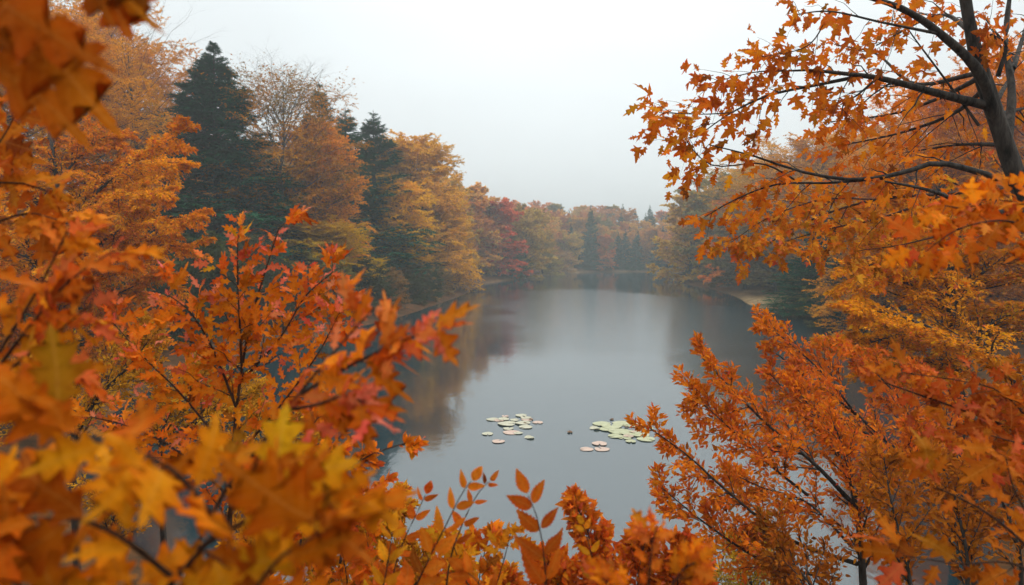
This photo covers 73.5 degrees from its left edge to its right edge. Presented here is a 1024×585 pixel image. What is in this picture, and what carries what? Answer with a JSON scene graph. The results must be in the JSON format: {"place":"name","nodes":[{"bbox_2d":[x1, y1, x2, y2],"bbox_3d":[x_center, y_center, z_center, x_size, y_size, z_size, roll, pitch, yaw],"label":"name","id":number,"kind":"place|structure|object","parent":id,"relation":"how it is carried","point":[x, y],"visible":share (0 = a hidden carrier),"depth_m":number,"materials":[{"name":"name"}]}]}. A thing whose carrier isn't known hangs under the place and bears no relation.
{"place":"outdoors","nodes":[
{"label":"outdoors","id":0,"kind":"place"},
{"bbox_2d":[418,520,537,584],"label":"twig","id":1,"kind":"object","parent":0,"point":[505,538],"visible":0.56,"depth_m":1.94,"materials":[{"name":"orange plant"}]},
{"bbox_2d":[0,205,1023,584],"bbox_3d":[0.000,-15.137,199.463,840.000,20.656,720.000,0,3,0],"label":"ground","id":2,"kind":"structure","parent":0,"point":[752,293],"depth_m":24.66,"materials":[{"name":"brown soil"}]},
{"bbox_2d":[0,0,86,258],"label":"oak tree","id":3,"kind":"object","parent":2,"relation":"on","point":[36,129],"visible":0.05,"depth_m":30.61,"materials":[{"name":"orange plant"}]},
{"bbox_2d":[0,94,115,267],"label":"twig","id":4,"kind":"object","parent":2,"relation":"on","point":[15,153],"visible":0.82,"depth_m":1.29,"materials":[{"name":"orange plant"}]},
{"bbox_2d":[0,0,164,151],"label":"hanging branch","id":5,"kind":"object","parent":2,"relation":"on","point":[42,47],"visible":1,"depth_m":0.60,"materials":[{"name":"orange plant"}]},
{"bbox_2d":[0,214,174,439],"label":"twig","id":6,"kind":"object","parent":2,"relation":"on","point":[64,284],"visible":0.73,"depth_m":0.91,"materials":[{"name":"orange plant"}]},
{"bbox_2d":[0,3,175,264],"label":"oak tree","id":7,"kind":"object","parent":2,"relation":"on","point":[118,115],"visible":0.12,"depth_m":33.87,"materials":[{"name":"orange plant"}]},
{"bbox_2d":[2,0,199,225],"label":"oak tree","id":8,"kind":"object","parent":2,"relation":"on","point":[98,14],"visible":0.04,"depth_m":49.91,"materials":[{"name":"orange plant"}]},
{"bbox_2d":[65,290,148,373],"bbox_3d":[-12.993,1.379,20.953,3.448,2.922,3.402,-2,4,-36],"label":"undergrowth bush","id":9,"kind":"object","parent":2,"relation":"on","point":[90,334],"visible":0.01,"depth_m":20.81,"materials":[{"name":"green plant"}]},
{"bbox_2d":[0,110,216,401],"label":"japanese maple","id":10,"kind":"object","parent":2,"relation":"on","point":[144,173],"visible":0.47,"depth_m":14.05,"materials":[{"name":"orange plant"}]},
{"bbox_2d":[28,18,210,267],"bbox_3d":[-26.094,-9.532,46.556,13.061,15.890,12.395,-1,4,-23],"label":"oak tree","id":11,"kind":"object","parent":2,"relation":"on","point":[156,73],"visible":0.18,"depth_m":45.61,"materials":[{"name":"orange plant"}]},
{"bbox_2d":[78,276,173,347],"bbox_3d":[-13.862,0.876,23.771,4.129,3.547,4.186,-2,4,-34],"label":"undergrowth bush","id":12,"kind":"object","parent":2,"relation":"on","point":[153,286],"visible":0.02,"depth_m":24.52,"materials":[{"name":"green plant"}]},
{"bbox_2d":[77,4,238,270],"bbox_3d":[-20.227,-8.396,37.511,10.416,16.607,10.377,-1,3,-11],"label":"bare tree","id":13,"kind":"object","parent":2,"relation":"on","point":[135,142],"visible":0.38,"depth_m":37.59,"materials":[{"name":"brown plant"}]},
{"bbox_2d":[0,311,332,570],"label":"bush","id":14,"kind":"object","parent":2,"relation":"on","point":[254,389],"visible":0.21,"depth_m":6.03,"materials":[{"name":"orange plant"}]},
{"bbox_2d":[119,275,215,349],"bbox_3d":[-13.486,0.822,26.568,3.906,3.356,3.960,-3,5,-44],"label":"undergrowth bush","id":15,"kind":"object","parent":2,"relation":"on","point":[160,289],"visible":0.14,"depth_m":26.61,"materials":[{"name":"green plant"}]},
{"bbox_2d":[128,229,263,341],"bbox_3d":[-14.113,-0.228,30.179,6.214,5.338,6.299,1,3,10],"label":"shore bush","id":16,"kind":"object","parent":2,"relation":"on","point":[219,244],"visible":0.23,"depth_m":29.61,"materials":[{"name":"orange plant"}]},
{"bbox_2d":[0,323,420,584],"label":"twig","id":17,"kind":"object","parent":2,"relation":"on","point":[284,490],"visible":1,"depth_m":0.61,"materials":[{"name":"orange plant"}]},
{"bbox_2d":[70,203,365,549],"bbox_3d":[-0.996,0.970,2.327,1.063,2.554,0.386,-1,3,-9],"label":"shrub","id":18,"kind":"object","parent":2,"relation":"on","point":[247,319],"visible":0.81,"depth_m":2.30,"materials":[{"name":"orange plant"}]},
{"bbox_2d":[113,41,348,291],"bbox_3d":[-18.139,-7.348,41.422,16.346,15.516,15.402,0,3,0],"label":"spruce tree","id":19,"kind":"object","parent":2,"relation":"on","point":[216,144],"visible":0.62,"depth_m":40.18,"materials":[{"name":"green plant"}]},
{"bbox_2d":[208,260,273,324],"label":"undergrowth bush","id":20,"kind":"object","parent":2,"relation":"on","point":[228,286],"visible":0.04,"depth_m":34.12,"materials":[{"name":"green plant"}]},
{"bbox_2d":[206,234,301,317],"bbox_3d":[-13.519,-0.625,36.046,5.906,5.005,5.826,1,4,24],"label":"shore bush","id":21,"kind":"object","parent":2,"relation":"on","point":[254,238],"visible":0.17,"depth_m":35.39,"materials":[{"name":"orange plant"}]},
{"bbox_2d":[185,29,374,261],"bbox_3d":[-14.693,-7.572,43.309,12.027,16.093,11.876,0,3,0],"label":"birch tree","id":22,"kind":"object","parent":2,"relation":"on","point":[284,132],"visible":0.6,"depth_m":42.15,"materials":[{"name":"brown plant"}]},
{"bbox_2d":[246,269,314,328],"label":"undergrowth bush","id":23,"kind":"object","parent":2,"relation":"on","point":[269,276],"visible":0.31,"depth_m":33.27,"materials":[{"name":"green plant"}]},
{"bbox_2d":[266,116,378,292],"bbox_3d":[-13.249,-5.280,46.465,8.152,13.511,8.694,-2,4,-34],"label":"maple tree","id":24,"kind":"object","parent":2,"relation":"on","point":[326,148],"visible":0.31,"depth_m":45.61,"materials":[{"name":"orange plant"}]},
{"bbox_2d":[284,250,361,319],"bbox_3d":[-10.966,-0.242,39.162,5.049,4.338,5.118,0,3,6],"label":"shore bush","id":25,"kind":"object","parent":2,"relation":"on","point":[308,255],"visible":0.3,"depth_m":38.47,"materials":[{"name":"green plant"}]},
{"bbox_2d":[261,214,386,303],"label":"maple tree","id":26,"kind":"object","parent":2,"relation":"on","point":[328,235],"visible":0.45,"depth_m":41.66,"materials":[{"name":"yellow plant"}]},
{"bbox_2d":[278,84,381,261],"bbox_3d":[-14.612,-7.921,51.919,9.793,15.696,10.209,-2,4,-36],"label":"spruce tree","id":27,"kind":"object","parent":2,"relation":"on","point":[354,220],"visible":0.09,"depth_m":51.22,"materials":[{"name":"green plant"}]},
{"bbox_2d":[199,269,481,541],"bbox_3d":[-0.268,0.882,0.986,0.482,1.834,0.169,1,4,22],"label":"twig","id":28,"kind":"object","parent":2,"relation":"on","point":[359,409],"visible":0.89,"depth_m":0.91,"materials":[{"name":"orange plant"}]},
{"bbox_2d":[270,388,428,584],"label":"shrub","id":29,"kind":"object","parent":2,"relation":"on","point":[412,447],"visible":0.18,"depth_m":2.03,"materials":[{"name":"orange plant"}]},
{"bbox_2d":[336,259,393,313],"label":"undergrowth bush","id":30,"kind":"object","parent":2,"relation":"on","point":[363,282],"visible":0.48,"depth_m":41.85,"materials":[{"name":"green plant"}]},
{"bbox_2d":[214,480,519,584],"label":"bush","id":31,"kind":"object","parent":2,"relation":"on","point":[423,556],"visible":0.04,"depth_m":3.44,"materials":[{"name":"orange plant"}]},
{"bbox_2d":[332,107,421,269],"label":"pine tree","id":32,"kind":"object","parent":2,"relation":"on","point":[353,136],"visible":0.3,"depth_m":54.80,"materials":[{"name":"green plant"}]},
{"bbox_2d":[364,286,397,304],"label":"undergrowth bush","id":33,"kind":"object","parent":2,"relation":"on","point":[388,294],"visible":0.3,"depth_m":44.13,"materials":[{"name":"green plant"}]},
{"bbox_2d":[363,511,408,584],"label":"leafy sprig","id":34,"kind":"object","parent":2,"relation":"on","point":[391,579],"visible":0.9,"depth_m":1.53,"materials":[{"name":"orange plant"}]},
{"bbox_2d":[336,112,449,274],"bbox_3d":[-11.571,-7.712,57.213,12.806,15.010,13.350,0,3,-5],"label":"pine tree","id":35,"kind":"object","parent":2,"relation":"on","point":[372,128],"visible":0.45,"depth_m":56.35,"materials":[{"name":"green plant"}]},
{"bbox_2d":[375,265,412,309],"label":"shore bush","id":36,"kind":"object","parent":2,"relation":"on","point":[394,275],"visible":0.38,"depth_m":46.97,"materials":[{"name":"brown plant"}]},
{"bbox_2d":[356,173,439,273],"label":"maple tree","id":37,"kind":"object","parent":2,"relation":"on","point":[403,203],"visible":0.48,"depth_m":57.59,"materials":[{"name":"orange plant"}]},
{"bbox_2d":[375,481,438,584],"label":"leafy sprig","id":38,"kind":"object","parent":2,"relation":"on","point":[412,514],"visible":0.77,"depth_m":1.73,"materials":[{"name":"orange plant"}]},
{"bbox_2d":[397,273,431,305],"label":"undergrowth bush","id":39,"kind":"object","parent":2,"relation":"on","point":[417,283],"visible":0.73,"depth_m":51.39,"materials":[{"name":"green plant"}]},
{"bbox_2d":[392,262,439,301],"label":"undergrowth bush","id":40,"kind":"object","parent":2,"relation":"on","point":[406,269],"visible":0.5,"depth_m":54.29,"materials":[{"name":"green plant"}]},
{"bbox_2d":[356,129,484,286],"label":"beech tree","id":41,"kind":"object","parent":2,"relation":"on","point":[425,157],"visible":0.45,"depth_m":66.97,"materials":[{"name":"orange plant"}]},
{"bbox_2d":[417,266,445,297],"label":"undergrowth bush","id":42,"kind":"object","parent":2,"relation":"on","point":[432,274],"visible":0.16,"depth_m":56.80,"materials":[{"name":"green plant"}]},
{"bbox_2d":[384,466,484,584],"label":"leafy sprig","id":43,"kind":"object","parent":2,"relation":"on","point":[406,575],"visible":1,"depth_m":1.48,"materials":[{"name":"orange plant"}]},
{"bbox_2d":[429,267,456,295],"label":"shore bush","id":44,"kind":"object","parent":2,"relation":"on","point":[445,276],"visible":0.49,"depth_m":62.91,"materials":[{"name":"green plant"}]},
{"bbox_2d":[404,191,485,291],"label":"beech tree","id":45,"kind":"object","parent":2,"relation":"on","point":[461,282],"visible":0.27,"depth_m":71.00,"materials":[{"name":"plant"}]},
{"bbox_2d":[434,163,470,262],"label":"broadleaf tree","id":46,"kind":"object","parent":2,"relation":"on","point":[451,179],"visible":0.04,"depth_m":85.00,"materials":[{"name":"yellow plant"}]},
{"bbox_2d":[440,177,483,272],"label":"broadleaf tree","id":47,"kind":"object","parent":2,"relation":"on","point":[480,230],"visible":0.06,"depth_m":93.08,"materials":[{"name":"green plant"}]},
{"bbox_2d":[430,470,498,584],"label":"leafy sprig","id":48,"kind":"object","parent":2,"relation":"on","point":[456,516],"visible":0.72,"depth_m":1.63,"materials":[{"name":"orange plant"}]},
{"bbox_2d":[312,515,626,584],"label":"shrub","id":49,"kind":"object","parent":2,"relation":"on","point":[360,571],"visible":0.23,"depth_m":2.35,"materials":[{"name":"orange plant"}]},
{"bbox_2d":[448,550,497,584],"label":"leafy sprig","id":50,"kind":"object","parent":2,"relation":"on","point":[459,566],"visible":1,"depth_m":1.33,"materials":[{"name":"orange plant"}]},
{"bbox_2d":[453,197,494,266],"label":"broadleaf tree","id":51,"kind":"object","parent":2,"relation":"on","point":[481,205],"visible":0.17,"depth_m":97.72,"materials":[{"name":"plant"}]},
{"bbox_2d":[461,181,507,275],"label":"broadleaf tree","id":52,"kind":"object","parent":2,"relation":"on","point":[479,193],"visible":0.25,"depth_m":101.22,"materials":[{"name":"orange plant"}]},
{"bbox_2d":[466,212,505,273],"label":"broadleaf tree","id":53,"kind":"object","parent":2,"relation":"on","point":[497,250],"visible":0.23,"depth_m":102.34,"materials":[{"name":"red plant"}]},
{"bbox_2d":[474,198,533,278],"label":"broadleaf tree","id":54,"kind":"object","parent":2,"relation":"on","point":[504,208],"visible":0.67,"depth_m":104.00,"materials":[{"name":"brown plant"}]},
{"bbox_2d":[496,239,533,279],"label":"broadleaf tree","id":55,"kind":"object","parent":2,"relation":"on","point":[518,257],"visible":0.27,"depth_m":106.78,"materials":[{"name":"green plant"}]},
{"bbox_2d":[503,205,557,277],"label":"broadleaf tree","id":56,"kind":"object","parent":2,"relation":"on","point":[528,220],"visible":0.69,"depth_m":110.40,"materials":[{"name":"brown plant"}]},
{"bbox_2d":[506,468,562,584],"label":"leafy sprig","id":57,"kind":"object","parent":2,"relation":"on","point":[531,552],"visible":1,"depth_m":1.38,"materials":[{"name":"orange plant"}]},
{"bbox_2d":[532,229,558,272],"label":"broadleaf tree","id":58,"kind":"object","parent":2,"relation":"on","point":[551,245],"visible":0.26,"depth_m":124.98,"materials":[{"name":"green plant"}]},
{"bbox_2d":[537,253,565,275],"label":"shore bush","id":59,"kind":"object","parent":2,"relation":"on","point":[554,266],"visible":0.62,"depth_m":124.09,"materials":[{"name":"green plant"}]},
{"bbox_2d":[542,211,575,229],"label":"broadleaf tree","id":60,"kind":"object","parent":2,"relation":"on","point":[563,218],"visible":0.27,"depth_m":156.68,"materials":[{"name":"brown plant"}]},
{"bbox_2d":[552,250,578,272],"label":"shore bush","id":61,"kind":"object","parent":2,"relation":"on","point":[568,259],"visible":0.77,"depth_m":139.14,"materials":[{"name":"brown plant"}]},
{"bbox_2d":[559,231,584,268],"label":"broadleaf tree","id":62,"kind":"object","parent":2,"relation":"on","point":[573,242],"visible":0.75,"depth_m":148.77,"materials":[{"name":"yellow plant"}]},
{"bbox_2d":[565,215,587,262],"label":"broadleaf tree","id":63,"kind":"object","parent":2,"relation":"on","point":[578,222],"visible":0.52,"depth_m":156.13,"materials":[{"name":"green plant"}]},
{"bbox_2d":[581,235,600,270],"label":"fir tree","id":64,"kind":"object","parent":2,"relation":"on","point":[590,260],"visible":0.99,"depth_m":150.53,"materials":[{"name":"green plant"}]},
{"bbox_2d":[578,205,604,269],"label":"fir tree","id":65,"kind":"object","parent":2,"relation":"on","point":[590,229],"visible":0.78,"depth_m":152.07,"materials":[{"name":"green plant"}]},
{"bbox_2d":[575,515,608,584],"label":"leafy sprig","id":66,"kind":"object","parent":2,"relation":"on","point":[580,528],"visible":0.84,"depth_m":1.64,"materials":[{"name":"orange plant"}]},
{"bbox_2d":[480,482,718,584],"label":"bush","id":67,"kind":"object","parent":2,"relation":"on","point":[574,502],"visible":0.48,"depth_m":2.25,"materials":[{"name":"orange plant"}]},
{"bbox_2d":[589,217,617,231],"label":"broadleaf tree","id":68,"kind":"object","parent":2,"relation":"on","point":[608,223],"visible":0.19,"depth_m":161.51,"materials":[{"name":"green plant"}]},
{"bbox_2d":[592,233,618,270],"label":"broadleaf tree","id":69,"kind":"object","parent":2,"relation":"on","point":[604,241],"visible":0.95,"depth_m":150.65,"materials":[{"name":"red plant"}]},
{"bbox_2d":[609,232,627,269],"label":"fir tree","id":70,"kind":"object","parent":2,"relation":"on","point":[619,250],"visible":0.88,"depth_m":152.82,"materials":[{"name":"green plant"}]},
{"bbox_2d":[609,229,639,264],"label":"broadleaf tree","id":71,"kind":"object","parent":2,"relation":"on","point":[630,235],"visible":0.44,"depth_m":154.81,"materials":[{"name":"brown plant"}]},
{"bbox_2d":[615,229,633,269],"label":"fir tree","id":72,"kind":"object","parent":2,"relation":"on","point":[625,245],"visible":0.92,"depth_m":152.59,"materials":[{"name":"green plant"}]},
{"bbox_2d":[609,208,640,240],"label":"broadleaf tree","id":73,"kind":"object","parent":2,"relation":"on","point":[627,216],"visible":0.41,"depth_m":175.52,"materials":[{"name":"brown plant"}]},
{"bbox_2d":[626,233,644,270],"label":"fir tree","id":74,"kind":"object","parent":2,"relation":"on","point":[638,263],"visible":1,"depth_m":151.76,"materials":[{"name":"green plant"}]},
{"bbox_2d":[629,220,653,258],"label":"broadleaf tree","id":75,"kind":"object","parent":2,"relation":"on","point":[647,227],"visible":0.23,"depth_m":161.98,"materials":[{"name":"orange plant"}]},
{"bbox_2d":[581,506,716,584],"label":"twig","id":76,"kind":"object","parent":2,"relation":"on","point":[696,572],"visible":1,"depth_m":0.97,"materials":[{"name":"orange plant"}]},
{"bbox_2d":[634,227,665,267],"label":"broadleaf tree","id":77,"kind":"object","parent":2,"relation":"on","point":[649,234],"visible":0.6,"depth_m":152.73,"materials":[{"name":"orange plant"}]},
{"bbox_2d":[647,232,665,270],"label":"fir tree","id":78,"kind":"object","parent":2,"relation":"on","point":[657,258],"visible":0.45,"depth_m":151.17,"materials":[{"name":"green plant"}]},
{"bbox_2d":[646,192,718,282],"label":"broadleaf tree","id":79,"kind":"object","parent":2,"relation":"on","point":[676,213],"visible":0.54,"depth_m":92.59,"materials":[{"name":"brown plant"}]},
{"bbox_2d":[672,170,746,279],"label":"broadleaf tree","id":80,"kind":"object","parent":2,"relation":"on","point":[697,209],"visible":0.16,"depth_m":88.71,"materials":[{"name":"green plant"}]},
{"bbox_2d":[707,256,750,287],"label":"shore bush","id":81,"kind":"object","parent":2,"relation":"on","point":[710,285],"visible":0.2,"depth_m":77.87,"materials":[{"name":"green plant"}]},
{"bbox_2d":[698,188,768,285],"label":"broadleaf tree","id":82,"kind":"object","parent":2,"relation":"on","point":[713,274],"visible":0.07,"depth_m":77.81,"materials":[{"name":"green plant"}]},
{"bbox_2d":[707,222,772,288],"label":"broadleaf tree","id":83,"kind":"object","parent":2,"relation":"on","point":[730,268],"visible":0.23,"depth_m":69.58,"materials":[{"name":"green plant"}]},
{"bbox_2d":[709,520,780,584],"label":"bush","id":84,"kind":"object","parent":2,"relation":"on","point":[729,582],"visible":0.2,"depth_m":8.18,"materials":[{"name":"orange plant"}]},
{"bbox_2d":[693,156,832,262],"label":"oak tree","id":85,"kind":"object","parent":2,"relation":"on","point":[743,181],"visible":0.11,"depth_m":74.30,"materials":[{"name":"orange plant"}]},
{"bbox_2d":[734,144,791,285],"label":"fir tree","id":86,"kind":"object","parent":2,"relation":"on","point":[773,224],"visible":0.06,"depth_m":69.78,"materials":[{"name":"green plant"}]},
{"bbox_2d":[730,223,809,293],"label":"broadleaf tree","id":87,"kind":"object","parent":2,"relation":"on","point":[758,272],"visible":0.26,"depth_m":61.49,"materials":[{"name":"green plant"}]},
{"bbox_2d":[624,330,947,584],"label":"sapling","id":88,"kind":"object","parent":2,"relation":"on","point":[735,476],"visible":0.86,"depth_m":4.82,"materials":[{"name":"orange plant"}]},
{"bbox_2d":[755,206,846,317],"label":"spruce tree","id":89,"kind":"object","parent":2,"relation":"on","point":[795,272],"visible":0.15,"depth_m":43.79,"materials":[{"name":"green plant"}]},
{"bbox_2d":[719,129,908,272],"bbox_3d":[26.751,-7.273,60.131,15.953,14.069,16.810,-2,4,-30],"label":"oak tree","id":90,"kind":"object","parent":2,"relation":"on","point":[799,146],"visible":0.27,"depth_m":58.82,"materials":[{"name":"orange plant"}]},
{"bbox_2d":[623,0,1023,263],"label":"maple tree","id":91,"kind":"object","parent":2,"relation":"on","point":[999,119],"visible":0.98,"depth_m":4.24,"materials":[{"name":"orange plant"}]},
{"bbox_2d":[795,275,860,329],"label":"shore bush","id":92,"kind":"object","parent":2,"relation":"on","point":[814,300],"visible":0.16,"depth_m":38.27,"materials":[{"name":"green plant"}]},
{"bbox_2d":[696,149,1010,299],"bbox_3d":[4.323,0.726,7.289,5.189,4.530,1.095,-1,3,-15],"label":"orange bough","id":93,"kind":"object","parent":2,"relation":"on","point":[781,232],"visible":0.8,"depth_m":6.74,"materials":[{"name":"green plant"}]},
{"bbox_2d":[797,113,909,224],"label":"broadleaf tree","id":94,"kind":"object","parent":2,"relation":"on","point":[843,135],"visible":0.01,"depth_m":64.82,"materials":[{"name":"orange plant"}]},
{"bbox_2d":[798,233,947,325],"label":"spruce tree","id":95,"kind":"object","parent":2,"relation":"on","point":[839,312],"visible":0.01,"depth_m":38.06,"materials":[{"name":"green plant"}]},
{"bbox_2d":[737,349,1023,584],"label":"bush","id":96,"kind":"object","parent":2,"relation":"on","point":[783,555],"visible":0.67,"depth_m":4.56,"materials":[{"name":"orange plant"}]},
{"bbox_2d":[748,302,1020,584],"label":"sapling","id":97,"kind":"object","parent":2,"relation":"on","point":[762,324],"visible":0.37,"depth_m":6.12,"materials":[{"name":"orange plant"}]},
{"bbox_2d":[802,148,1023,336],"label":"maple tree","id":98,"kind":"object","parent":2,"relation":"on","point":[823,307],"visible":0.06,"depth_m":33.95,"materials":[{"name":"orange plant"}]},
{"bbox_2d":[809,177,1023,499],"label":"japanese maple","id":99,"kind":"object","parent":2,"relation":"on","point":[952,337],"visible":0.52,"depth_m":10.18,"materials":[{"name":"orange plant"}]},
{"bbox_2d":[822,60,1023,329],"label":"oak tree","id":100,"kind":"object","parent":2,"relation":"on","point":[925,111],"visible":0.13,"depth_m":29.09,"materials":[{"name":"orange plant"}]},
{"bbox_2d":[843,426,1023,584],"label":"twig","id":101,"kind":"object","parent":2,"relation":"on","point":[927,462],"visible":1,"depth_m":1.36,"materials":[{"name":"orange plant"}]},
{"bbox_2d":[857,336,1023,488],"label":"twig","id":102,"kind":"object","parent":2,"relation":"on","point":[980,407],"visible":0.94,"depth_m":1.80,"materials":[{"name":"orange plant"}]},
{"bbox_2d":[881,170,1023,287],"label":"twig","id":103,"kind":"object","parent":2,"relation":"on","point":[987,216],"visible":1,"depth_m":1.42,"materials":[{"name":"orange plant"}]},
{"bbox_2d":[910,30,1023,303],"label":"oak tree","id":104,"kind":"object","parent":2,"relation":"on","point":[1009,293],"visible":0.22,"depth_m":25.93,"materials":[{"name":"orange plant"}]},
{"bbox_2d":[1,0,1023,227],"label":"sky","id":105,"kind":"structure","parent":0,"point":[534,96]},
{"bbox_2d":[80,272,1007,584],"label":"lake water","id":106,"kind":"structure","parent":0,"point":[578,354],"depth_m":18.58,"materials":[{"name":"grey liquid"}]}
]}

